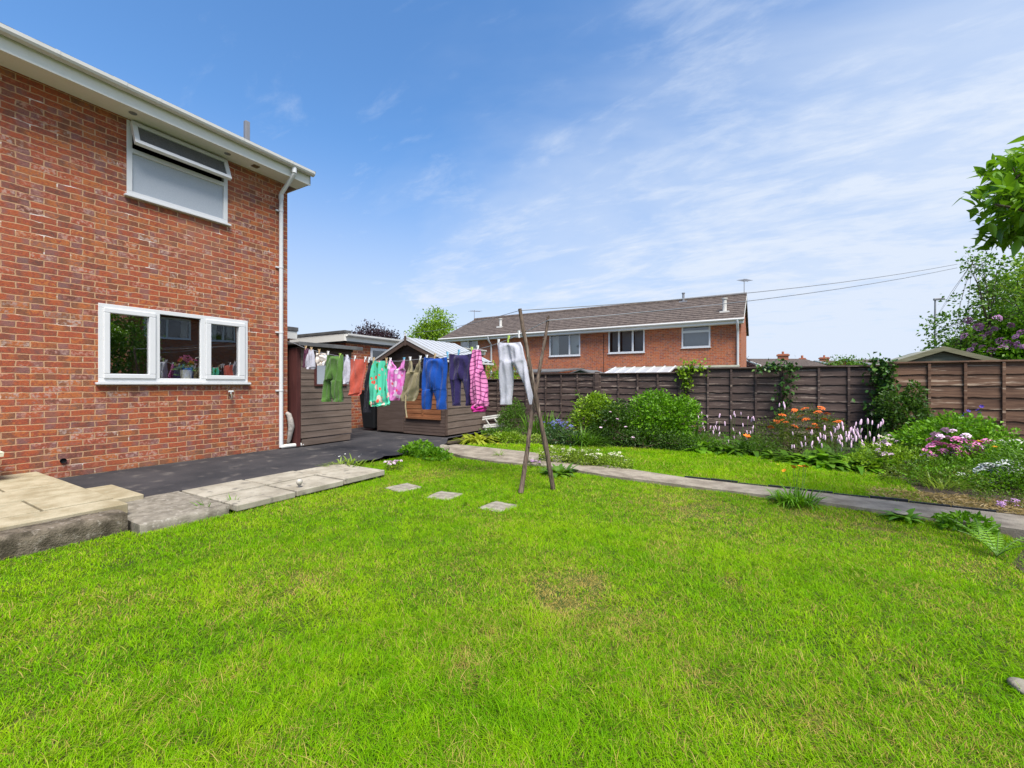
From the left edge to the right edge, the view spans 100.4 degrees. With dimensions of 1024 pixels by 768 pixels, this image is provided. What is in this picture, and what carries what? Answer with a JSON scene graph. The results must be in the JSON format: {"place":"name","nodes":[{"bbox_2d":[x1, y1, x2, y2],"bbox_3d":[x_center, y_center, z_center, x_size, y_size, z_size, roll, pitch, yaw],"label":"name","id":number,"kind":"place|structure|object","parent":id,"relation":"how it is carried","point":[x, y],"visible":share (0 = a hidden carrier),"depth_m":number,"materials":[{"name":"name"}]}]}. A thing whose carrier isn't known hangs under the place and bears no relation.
{"place":"outdoors","nodes":[
{"label":"outdoors","id":0,"kind":"place"},
{"bbox_2d":[0,472,143,530],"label":"patio","id":1,"kind":"structure","parent":0,"point":[30,498],"depth_m":3.84,"materials":[{"name":"stone"}]},
{"bbox_2d":[57,427,499,496],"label":"tarmac path","id":2,"kind":"structure","parent":0,"point":[362,443],"depth_m":6.09,"materials":[{"name":"asphalt"}]},
{"bbox_2d":[287,341,362,446],"bbox_3d":[-4.284,0.188,8.669,2.025,1.885,1.400,0,0,30],"label":"lean to shed","id":3,"kind":"object","parent":2,"relation":"on","point":[313,415],"visible":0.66,"depth_m":7.97,"materials":[{"name":"brown wood"}]},
{"bbox_2d":[287,348,300,446],"bbox_3d":[-4.272,0.240,7.962,0.962,1.780,0.075,0,0,30],"label":"door","id":4,"kind":"structure","parent":3,"relation":"in","point":[293,354],"depth_m":7.74,"materials":[{"name":"red wood"}]},
{"bbox_2d":[314,352,346,385],"bbox_3d":[-3.514,-0.274,8.281,0.045,0.631,0.710,0,0,30],"label":"window","id":5,"kind":"structure","parent":3,"relation":"in","point":[319,373],"depth_m":8.08,"materials":[{"name":"red wood"}]},
{"bbox_2d":[360,390,376,428],"bbox_3d":[-3.424,0.650,10.668,0.580,1.000,0.600,0,0,30],"label":"wheelie bin","id":6,"kind":"object","parent":2,"relation":"on","point":[369,419],"visible":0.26,"depth_m":10.46,"materials":[{"name":"black plastic"}]},
{"bbox_2d":[375,333,493,435],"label":"garden shed","id":7,"kind":"structure","parent":2,"relation":"on","point":[448,421],"depth_m":9.68,"materials":[{"name":"brown wood"}]},
{"bbox_2d":[378,364,403,431],"bbox_3d":[-2.845,0.325,10.008,0.813,1.550,0.024,0,0,30],"label":"door","id":8,"kind":"structure","parent":7,"relation":"in","point":[390,417],"depth_m":9.96,"materials":[{"name":"brown wood"}]},
{"bbox_2d":[405,363,440,419],"bbox_3d":[-1.974,0.154,9.478,1.023,1.247,0.062,0,0,30],"label":"window","id":9,"kind":"structure","parent":7,"relation":"in","point":[414,409],"depth_m":9.52,"materials":[{"name":"brown wood"}]},
{"bbox_2d":[417,264,956,332],"bbox_3d":[2.869,-1.567,6.653,11.137,1.538,4.604,0,0,7],"label":"spare line","id":10,"kind":"object","parent":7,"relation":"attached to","point":[686,298],"visible":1,"depth_m":5.76,"materials":[{"name":"grey"}]},
{"bbox_2d":[182,463,383,511],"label":"pavement","id":11,"kind":"structure","parent":0,"point":[260,491],"depth_m":4.83,"materials":[{"name":"stone"}]},
{"bbox_2d":[290,330,486,428],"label":"brick garage","id":12,"kind":"structure","parent":0,"point":[373,346],"depth_m":11.24,"materials":[{"name":"brick"}]},
{"bbox_2d":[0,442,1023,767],"bbox_3d":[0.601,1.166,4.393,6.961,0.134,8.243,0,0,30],"label":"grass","id":13,"kind":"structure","parent":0,"point":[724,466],"depth_m":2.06,"materials":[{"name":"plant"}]},
{"bbox_2d":[0,0,1023,360],"label":"sky","id":14,"kind":"structure","parent":0,"point":[492,158],"materials":[{"name":"blue"}]},
{"bbox_2d":[0,429,1023,767],"bbox_3d":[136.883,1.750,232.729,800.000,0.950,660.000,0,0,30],"label":"ground","id":15,"kind":"structure","parent":0,"point":[386,458],"depth_m":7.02,"materials":[{"name":"plant"}]},
{"bbox_2d":[0,510,127,560],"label":"retaining wall","id":16,"kind":"structure","parent":15,"relation":"on","point":[24,540],"depth_m":3.17,"materials":[{"name":"concrete"}]},
{"bbox_2d":[0,22,315,477],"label":"brick house","id":17,"kind":"structure","parent":15,"relation":"on","point":[143,241],"depth_m":5.77,"materials":[{"name":"brick"}]},
{"bbox_2d":[95,303,250,384],"bbox_3d":[-4.882,-0.522,6.316,0.120,1.057,1.915,0,0,30],"label":"window","id":18,"kind":"structure","parent":17,"relation":"in","point":[104,310],"depth_m":6.05,"materials":[{"name":"plastic"}]},
{"bbox_2d":[124,120,231,226],"bbox_3d":[-4.826,-3.054,6.271,0.263,1.042,1.321,0,0,30],"label":"window","id":19,"kind":"structure","parent":17,"relation":"in","point":[151,179],"depth_m":6.21,"materials":[{"name":"plastic"}]},
{"bbox_2d":[172,355,198,378],"bbox_3d":[-4.957,-0.264,6.529,0.211,0.377,0.471,0,0,39],"label":"flower basket","id":20,"kind":"object","parent":17,"relation":"on","point":[187,370],"visible":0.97,"depth_m":6.49,"materials":[{"name":"multicoloured plant"}]},
{"bbox_2d":[287,268,954,360],"bbox_3d":[2.357,-1.298,6.527,12.758,1.938,2.981,0,0,-3],"label":"washing line","id":21,"kind":"object","parent":17,"relation":"attached to","point":[658,310],"visible":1,"depth_m":5.89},
{"bbox_2d":[305,350,315,368],"bbox_3d":[-3.466,-0.423,7.350,0.253,0.337,0.096,0,0,30],"label":"lace top","id":22,"kind":"object","parent":21,"relation":"hanging from","point":[310,361],"visible":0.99,"depth_m":7.30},
{"bbox_2d":[315,353,326,365],"bbox_3d":[-3.205,-0.423,7.180,0.330,0.228,0.118,0,0,30],"label":"patterned top","id":23,"kind":"object","parent":21,"relation":"hanging from","point":[320,359],"visible":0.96,"depth_m":7.14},
{"bbox_2d":[321,355,343,401],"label":"trousers","id":24,"kind":"object","parent":21,"relation":"hanging from","point":[333,383],"visible":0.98,"depth_m":6.95,"materials":[{"name":"fabric"}]},
{"bbox_2d":[343,355,349,383],"bbox_3d":[-2.653,-0.231,6.852,0.150,0.462,0.119,0,0,-5],"label":"white blouse","id":25,"kind":"object","parent":21,"relation":"hanging from","point":[346,374],"visible":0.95,"depth_m":6.81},
{"bbox_2d":[348,359,366,395],"bbox_3d":[-2.430,-0.103,6.711,0.432,0.582,0.078,0,0,28],"label":"towel","id":26,"kind":"object","parent":21,"relation":"hanging from","point":[357,370],"visible":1,"depth_m":6.69,"materials":[{"name":"fabric"}]},
{"bbox_2d":[363,360,371,412],"bbox_3d":[-2.214,0.037,6.604,0.175,0.810,0.125,0,0,38],"label":"black top","id":27,"kind":"object","parent":21,"relation":"hanging from","point":[367,408],"visible":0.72,"depth_m":6.57,"materials":[{"name":"fabric"}]},
{"bbox_2d":[369,361,390,406],"bbox_3d":[-1.992,-0.004,6.435,0.477,0.695,0.117,0,0,30],"label":"floral skirt","id":28,"kind":"object","parent":21,"relation":"hanging from","point":[378,392],"visible":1,"depth_m":6.40,"materials":[{"name":"fabric"}]},
{"bbox_2d":[387,359,405,399],"bbox_3d":[-1.693,-0.061,6.258,0.344,0.607,0.111,0,0,30],"label":"floral camisole","id":29,"kind":"object","parent":21,"relation":"hanging from","point":[395,380],"visible":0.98,"depth_m":6.22,"materials":[{"name":"fabric"}]},
{"bbox_2d":[400,360,421,417],"bbox_3d":[-1.449,0.070,6.104,0.394,0.823,0.147,0,0,30],"label":"camisole","id":30,"kind":"object","parent":21,"relation":"hanging from","point":[410,391],"visible":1,"depth_m":6.06,"materials":[{"name":"fabric"}]},
{"bbox_2d":[421,357,447,409],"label":"trousers","id":31,"kind":"object","parent":21,"relation":"hanging from","point":[434,375],"visible":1,"depth_m":5.79,"materials":[{"name":"fabric"}]},
{"bbox_2d":[449,354,471,405],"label":"leggings","id":32,"kind":"object","parent":21,"relation":"hanging from","point":[459,368],"visible":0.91,"depth_m":5.60,"materials":[{"name":"fabric"}]},
{"bbox_2d":[470,350,488,411],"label":"pyjama bottoms","id":33,"kind":"object","parent":21,"relation":"hanging from","point":[479,401],"visible":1,"depth_m":5.42,"materials":[{"name":"fabric"}]},
{"bbox_2d":[498,342,532,403],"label":"trousers","id":34,"kind":"object","parent":21,"relation":"hanging from","point":[511,355],"visible":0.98,"depth_m":5.19,"materials":[{"name":"fabric"}]},
{"bbox_2d":[125,491,228,535],"bbox_3d":[-3.288,1.247,4.005,1.087,0.228,0.676,0,0,30],"label":"concrete step","id":35,"kind":"object","parent":15,"relation":"on","point":[154,512],"visible":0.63,"depth_m":3.87,"materials":[{"name":"concrete"}]},
{"bbox_2d":[287,326,297,342],"bbox_3d":[-6.614,-0.070,10.312,2.140,2.640,1.712,0,0,30],"label":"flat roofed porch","id":36,"kind":"object","parent":15,"relation":"on","point":[292,333],"visible":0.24,"depth_m":10.39,"materials":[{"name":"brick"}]},
{"bbox_2d":[323,453,371,467],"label":"daffodil leaves","id":37,"kind":"object","parent":15,"relation":"on","point":[349,462],"visible":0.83,"depth_m":6.14,"materials":[{"name":"green plant"}]},
{"bbox_2d":[351,319,403,338],"bbox_3d":[-11.691,-1.637,35.987,6.582,7.741,4.764,0,0,30],"label":"copper tree","id":38,"kind":"object","parent":15,"relation":"on","point":[377,332],"visible":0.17,"depth_m":35.33,"materials":[{"name":"purple plant"}]},
{"bbox_2d":[383,460,402,470],"bbox_3d":[-1.651,1.146,6.008,0.259,0.157,0.302,0,0,-41],"label":"thrift","id":39,"kind":"object","parent":15,"relation":"on","point":[393,464],"visible":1,"depth_m":6.01,"materials":[{"name":"green plant"}]},
{"bbox_2d":[386,483,420,492],"bbox_3d":[-1.268,1.235,4.969,0.317,0.083,0.313,0,0,42],"label":"stepping stone","id":40,"kind":"object","parent":15,"relation":"on","point":[401,487],"visible":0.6,"depth_m":4.93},
{"bbox_2d":[397,439,453,461],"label":"strawberry plant","id":41,"kind":"object","parent":15,"relation":"on","point":[426,450],"visible":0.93,"depth_m":6.98,"materials":[{"name":"green plant"}]},
{"bbox_2d":[404,305,456,340],"bbox_3d":[-7.822,-2.503,40.104,7.459,9.473,4.151,0,0,30],"label":"ash tree","id":42,"kind":"object","parent":15,"relation":"on","point":[433,324],"visible":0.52,"depth_m":39.10,"materials":[{"name":"green plant"}]},
{"bbox_2d":[427,491,461,499],"bbox_3d":[-0.736,1.235,4.597,0.315,0.081,0.313,0,0,24],"label":"stepping stone","id":43,"kind":"object","parent":15,"relation":"on","point":[443,495],"visible":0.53,"depth_m":4.58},
{"bbox_2d":[478,501,516,512],"bbox_3d":[-0.133,1.235,4.189,0.312,0.084,0.313,0,0,34],"label":"stepping stone","id":44,"kind":"object","parent":15,"relation":"on","point":[499,506],"visible":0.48,"depth_m":4.17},
{"bbox_2d":[485,360,519,378],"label":"bush","id":45,"kind":"object","parent":15,"relation":"on","point":[496,375],"visible":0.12,"depth_m":13.44,"materials":[{"name":"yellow plant"}]},
{"bbox_2d":[518,316,549,492],"bbox_3d":[0.251,0.206,4.849,0.457,2.007,0.080,0,0,-41],"label":"clothes prop","id":46,"kind":"object","parent":15,"relation":"on","point":[526,456],"visible":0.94,"depth_m":4.81,"materials":[{"name":"brown wood"}]},
{"bbox_2d":[518,308,554,489],"bbox_3d":[0.279,0.189,4.767,0.481,2.032,0.071,0,0,-26],"label":"clothes prop","id":47,"kind":"object","parent":15,"relation":"on","point":[544,443],"visible":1,"depth_m":4.75,"materials":[{"name":"brown wood"}]},
{"bbox_2d":[489,368,584,378],"bbox_3d":[1.310,0.714,21.504,3.654,3.073,3.400,0,0,30],"label":"flat roofed extension","id":48,"kind":"object","parent":15,"relation":"on","point":[552,370],"visible":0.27,"depth_m":20.67,"materials":[{"name":"brick"}]},
{"bbox_2d":[538,463,579,478],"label":"geranium","id":49,"kind":"object","parent":15,"relation":"on","point":[558,470],"visible":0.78,"depth_m":5.65,"materials":[{"name":"green plant"}]},
{"bbox_2d":[438,279,752,378],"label":"brick terrace","id":50,"kind":"structure","parent":15,"relation":"on","point":[713,334],"depth_m":21.66,"materials":[{"name":"brick"}]},
{"bbox_2d":[549,334,579,356],"bbox_3d":[2.843,-2.062,22.801,1.841,1.220,0.310,0,0,30],"label":"window","id":51,"kind":"structure","parent":50,"relation":"in","point":[574,339],"depth_m":22.75,"materials":[{"name":"plastic"}]},
{"bbox_2d":[608,330,644,353],"bbox_3d":[5.678,-2.129,21.134,1.853,1.268,0.310,0,0,30],"label":"window","id":52,"kind":"structure","parent":50,"relation":"in","point":[627,336],"depth_m":21.21,"materials":[{"name":"plastic"}]},
{"bbox_2d":[681,326,710,348],"bbox_3d":[8.421,-2.152,19.521,1.274,1.052,0.310,0,0,30],"label":"window","id":53,"kind":"structure","parent":50,"relation":"in","point":[694,337],"depth_m":19.59,"materials":[{"name":"plastic"}]},
{"bbox_2d":[563,446,635,469],"bbox_3d":[1.276,1.073,6.208,1.100,0.321,0.467,0,0,30],"label":"ladys mantle","id":54,"kind":"object","parent":15,"relation":"on","point":[605,457],"visible":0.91,"depth_m":6.14,"materials":[{"name":"green plant"}]},
{"bbox_2d":[605,366,675,372],"bbox_3d":[5.409,0.727,18.166,2.670,3.045,2.000,0,0,30],"label":"conservatory","id":55,"kind":"object","parent":15,"relation":"on","point":[634,369],"visible":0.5,"depth_m":18.40,"materials":[{"name":"plastic"}]},
{"bbox_2d":[608,365,739,371],"bbox_3d":[7.196,0.708,19.232,5.401,3.084,1.450,0,0,30],"label":"lean to extension","id":56,"kind":"object","parent":15,"relation":"on","point":[706,366],"visible":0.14,"depth_m":18.46,"materials":[{"name":"brick"}]},
{"bbox_2d":[485,365,881,448],"bbox_3d":[1.867,0.445,10.268,10.808,1.610,0.105,0,0,30],"label":"garden fence","id":57,"kind":"object","parent":15,"relation":"on","point":[727,392],"visible":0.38,"depth_m":8.70,"materials":[{"name":"brown wood"}]},
{"bbox_2d":[674,358,710,399],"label":"ivy","id":58,"kind":"object","parent":57,"relation":"attached to","point":[689,369],"visible":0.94,"depth_m":9.03,"materials":[{"name":"green plant"}]},
{"bbox_2d":[752,357,801,421],"bbox_3d":[5.052,0.092,8.149,0.826,1.302,0.250,0,0,30],"label":"ivy","id":59,"kind":"object","parent":57,"relation":"attached to","point":[789,368],"visible":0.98,"depth_m":8.12,"materials":[{"name":"green plant"}]},
{"bbox_2d":[760,464,837,512],"bbox_3d":[2.824,1.030,4.291,0.754,0.445,0.679,0,0,30],"label":"day lily","id":60,"kind":"object","parent":15,"relation":"on","point":[794,499],"visible":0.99,"depth_m":4.23,"materials":[{"name":"green plant"}]},
{"bbox_2d":[684,476,995,511],"bbox_3d":[3.306,1.178,4.641,2.696,0.064,0.030,0,0,33],"label":"lawn edging","id":61,"kind":"object","parent":15,"relation":"on","point":[874,497],"visible":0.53,"depth_m":4.40,"materials":[{"name":"grey concrete"}]},
{"bbox_2d":[827,354,868,365],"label":"distant tree","id":62,"kind":"object","parent":15,"relation":"on","point":[849,362],"visible":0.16,"depth_m":44.63,"materials":[{"name":"green plant"}]},
{"bbox_2d":[876,346,999,400],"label":"weathered shed","id":63,"kind":"structure","parent":15,"relation":"on","point":[943,353],"depth_m":7.80,"materials":[{"name":"green wood"}]},
{"bbox_2d":[885,359,1023,453],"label":"brown warm fence","id":64,"kind":"object","parent":15,"relation":"on","point":[995,388],"visible":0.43,"depth_m":6.91,"materials":[{"name":"brown wood"}]},
{"bbox_2d":[851,352,901,443],"bbox_3d":[6.350,0.338,7.386,0.742,1.808,0.258,0,0,30],"label":"ivy","id":65,"kind":"object","parent":64,"relation":"attached to","point":[882,371],"visible":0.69,"depth_m":7.41,"materials":[{"name":"green plant"}]},
{"bbox_2d":[914,245,1023,356],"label":"birch","id":66,"kind":"object","parent":15,"relation":"on","point":[998,303],"visible":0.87,"depth_m":8.51,"materials":[{"name":"green plant"}]},
{"bbox_2d":[921,303,1023,359],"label":"lilac","id":67,"kind":"object","parent":15,"relation":"on","point":[1003,347],"visible":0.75,"depth_m":8.44,"materials":[{"name":"green plant"}]},
{"bbox_2d":[948,518,1000,540],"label":"fern","id":68,"kind":"object","parent":15,"relation":"on","point":[978,530],"visible":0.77,"depth_m":3.28,"materials":[{"name":"green plant"}]},
{"bbox_2d":[950,252,1023,335],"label":"garden tree","id":69,"kind":"object","parent":15,"relation":"on","point":[1020,276],"visible":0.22,"depth_m":10.94,"materials":[{"name":"green plant"}]},
{"bbox_2d":[958,523,1023,556],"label":"fern","id":70,"kind":"object","parent":15,"relation":"on","point":[997,553],"visible":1,"depth_m":3.01,"materials":[{"name":"green plant"}]},
{"bbox_2d":[1007,677,1023,694],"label":"stone","id":71,"kind":"object","parent":15,"relation":"on","point":[1011,681],"visible":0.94,"depth_m":1.68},
{"bbox_2d":[442,444,1023,541],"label":"garden path","id":72,"kind":"structure","parent":0,"point":[1012,525],"depth_m":4.88,"materials":[{"name":"concrete"}]},
{"bbox_2d":[536,444,603,465],"bbox_3d":[0.873,1.077,6.433,1.086,0.326,0.456,0,0,30],"label":"ladys mantle","id":73,"kind":"object","parent":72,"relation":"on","point":[552,451],"visible":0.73,"depth_m":6.40,"materials":[{"name":"green plant"}]},
{"bbox_2d":[876,508,927,523],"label":"path plant","id":74,"kind":"object","parent":72,"relation":"on","point":[910,516],"visible":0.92,"depth_m":3.77,"materials":[{"name":"green plant"}]},
{"bbox_2d":[931,510,1000,535],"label":"path plant","id":75,"kind":"object","parent":72,"relation":"on","point":[945,522],"visible":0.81,"depth_m":3.52,"materials":[{"name":"green plant"}]},
{"bbox_2d":[446,428,1023,572],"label":"flower bed","id":76,"kind":"object","parent":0,"point":[949,492],"visible":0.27,"depth_m":4.88,"materials":[{"name":"soil"}]},
{"bbox_2d":[448,432,499,445],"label":"hosta","id":77,"kind":"object","parent":76,"relation":"on","point":[469,439],"visible":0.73,"depth_m":8.62,"materials":[{"name":"yellow plant"}]},
{"bbox_2d":[482,414,503,430],"bbox_3d":[-0.437,0.926,10.248,0.552,0.392,0.111,0,0,0],"label":"folding stool","id":78,"kind":"object","parent":76,"relation":"on","point":[487,425],"visible":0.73,"depth_m":10.20,"materials":[{"name":"white wood"}]},
{"bbox_2d":[478,427,537,436],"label":"ground plant","id":79,"kind":"object","parent":76,"relation":"on","point":[497,429],"visible":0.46,"depth_m":9.77,"materials":[{"name":"green plant"}]},
{"bbox_2d":[490,431,525,444],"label":"ground plant","id":80,"kind":"object","parent":76,"relation":"on","point":[504,434],"visible":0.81,"depth_m":8.74,"materials":[{"name":"green plant"}]},
{"bbox_2d":[496,397,528,431],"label":"bush","id":81,"kind":"object","parent":76,"relation":"on","point":[510,416],"visible":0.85,"depth_m":10.07,"materials":[{"name":"green plant"}]},
{"bbox_2d":[493,431,552,443],"bbox_3d":[0.209,1.108,8.797,1.403,0.284,0.634,0,0,30],"label":"ladys mantle","id":82,"kind":"object","parent":76,"relation":"on","point":[523,437],"visible":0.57,"depth_m":8.73,"materials":[{"name":"green plant"}]},
{"bbox_2d":[518,410,570,438],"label":"iris","id":83,"kind":"object","parent":76,"relation":"on","point":[534,427],"visible":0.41,"depth_m":9.52,"materials":[{"name":"green plant"}]},
{"bbox_2d":[543,420,583,445],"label":"geranium","id":84,"kind":"object","parent":76,"relation":"on","point":[559,437],"visible":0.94,"depth_m":8.34,"materials":[{"name":"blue plant"}]},
{"bbox_2d":[548,421,624,448],"bbox_3d":[1.435,1.019,8.278,1.596,0.610,1.239,0,0,30],"label":"day lily","id":85,"kind":"object","parent":76,"relation":"on","point":[588,441],"visible":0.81,"depth_m":8.16,"materials":[{"name":"green plant"}]},
{"bbox_2d":[565,390,625,438],"bbox_3d":[1.770,0.701,9.012,1.353,1.147,0.912,0,0,30],"label":"spotted laurel","id":86,"kind":"object","parent":76,"relation":"on","point":[588,410],"visible":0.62,"depth_m":8.90,"materials":[{"name":"green plant"}]},
{"bbox_2d":[582,398,642,444],"bbox_3d":[1.979,0.755,8.515,1.241,1.004,0.705,0,0,30],"label":"rose bush","id":87,"kind":"object","parent":76,"relation":"on","point":[613,418],"visible":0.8,"depth_m":8.42,"materials":[{"name":"green plant"}]},
{"bbox_2d":[598,423,697,451],"bbox_3d":[2.475,0.992,8.016,1.896,0.541,0.414,0,0,30],"label":"fuchsia","id":88,"kind":"object","parent":76,"relation":"on","point":[669,440],"visible":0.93,"depth_m":7.95,"materials":[{"name":"green plant"}]},
{"bbox_2d":[617,387,705,448],"bbox_3d":[2.886,0.676,8.293,1.698,1.226,1.019,0,0,30],"label":"weigela","id":89,"kind":"object","parent":76,"relation":"on","point":[659,404],"visible":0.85,"depth_m":8.09,"materials":[{"name":"green plant"}]},
{"bbox_2d":[675,425,714,445],"bbox_3d":[3.481,0.958,8.112,0.982,0.498,0.974,0,0,30],"label":"alstroemeria","id":90,"kind":"object","parent":76,"relation":"on","point":[699,440],"visible":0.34,"depth_m":7.96,"materials":[{"name":"green plant"}]},
{"bbox_2d":[680,411,776,456],"bbox_3d":[3.841,0.960,7.654,1.822,0.956,1.429,0,0,30],"label":"bistort","id":91,"kind":"object","parent":76,"relation":"on","point":[756,453],"visible":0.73,"depth_m":7.48,"materials":[{"name":"green plant"}]},
{"bbox_2d":[677,429,781,456],"bbox_3d":[3.697,0.993,7.359,1.676,0.518,0.464,0,0,30],"label":"border plant","id":92,"kind":"object","parent":76,"relation":"on","point":[713,444],"visible":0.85,"depth_m":7.27,"materials":[{"name":"green plant"}]},
{"bbox_2d":[751,404,853,455],"bbox_3d":[4.739,0.775,7.024,1.422,0.927,0.796,0,0,30],"label":"orange flowering plant","id":93,"kind":"object","parent":76,"relation":"on","point":[785,434],"visible":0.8,"depth_m":6.98,"materials":[{"name":"green plant"}]},
{"bbox_2d":[760,401,905,474],"bbox_3d":[4.859,0.881,6.432,2.120,1.164,1.800,0,0,30],"label":"bistort","id":94,"kind":"object","parent":76,"relation":"on","point":[827,457],"visible":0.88,"depth_m":6.30,"materials":[{"name":"green plant"}]},
{"bbox_2d":[843,434,943,476],"bbox_3d":[5.167,0.963,5.813,1.115,0.582,0.671,0,0,30],"label":"astrantia","id":95,"kind":"object","parent":76,"relation":"on","point":[859,454],"visible":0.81,"depth_m":5.77,"materials":[{"name":"green plant"}]},
{"bbox_2d":[871,379,953,450],"bbox_3d":[6.556,0.581,6.947,1.115,1.346,0.735,0,0,30],"label":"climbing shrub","id":96,"kind":"object","parent":76,"relation":"on","point":[914,406],"visible":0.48,"depth_m":6.99,"materials":[{"name":"green plant"}]},
{"bbox_2d":[865,441,993,476],"bbox_3d":[5.636,1.036,5.864,0.689,0.516,1.512,0,0,-42],"label":"ladys mantle","id":97,"kind":"object","parent":76,"relation":"on","point":[888,456],"visible":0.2,"depth_m":5.82,"materials":[{"name":"green plant"}]},
{"bbox_2d":[874,462,1009,492],"bbox_3d":[5.037,1.088,5.056,1.149,0.300,0.558,0,0,44],"label":"ladys mantle","id":98,"kind":"object","parent":76,"relation":"on","point":[938,475],"visible":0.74,"depth_m":5.01,"materials":[{"name":"green plant"}]},
{"bbox_2d":[864,486,1023,514],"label":"dry leaves","id":99,"kind":"object","parent":76,"relation":"on","point":[947,498],"visible":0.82,"depth_m":4.36,"materials":[{"name":"plant"}]},
{"bbox_2d":[914,470,983,493],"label":"grass tuft","id":100,"kind":"object","parent":76,"relation":"on","point":[941,486],"visible":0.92,"depth_m":4.88,"materials":[{"name":"green plant"}]},
{"bbox_2d":[879,409,1023,465],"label":"flowering bush","id":101,"kind":"object","parent":76,"relation":"on","point":[943,429],"visible":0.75,"depth_m":5.78,"materials":[{"name":"green plant"}]},
{"bbox_2d":[901,463,1023,495],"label":"border plant","id":102,"kind":"object","parent":76,"relation":"on","point":[975,478],"visible":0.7,"depth_m":4.88,"materials":[{"name":"green plant"}]},
{"bbox_2d":[905,453,1023,489],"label":"border plant","id":103,"kind":"object","parent":76,"relation":"on","point":[956,461],"visible":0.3,"depth_m":5.29,"materials":[{"name":"green plant"}]},
{"bbox_2d":[926,437,1023,482],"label":"achillea","id":104,"kind":"object","parent":76,"relation":"on","point":[982,466],"visible":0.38,"depth_m":5.31,"materials":[{"name":"green plant"}]},
{"bbox_2d":[952,135,1023,256],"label":"laurel","id":105,"kind":"object","parent":76,"relation":"on","point":[1005,186],"visible":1,"depth_m":2.77,"materials":[{"name":"green plant"}]},
{"bbox_2d":[969,489,1023,507],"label":"thyme","id":106,"kind":"object","parent":76,"relation":"on","point":[1002,503],"visible":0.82,"depth_m":4.26,"materials":[{"name":"green plant"}]},
{"bbox_2d":[977,438,1023,492],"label":"border plant","id":107,"kind":"object","parent":76,"relation":"on","point":[1008,454],"visible":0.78,"depth_m":4.80,"materials":[{"name":"green plant"}]},
{"bbox_2d":[746,351,826,366],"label":"distant house","id":108,"kind":"structure","parent":0,"point":[801,361],"depth_m":56.17,"materials":[{"name":"tile"}]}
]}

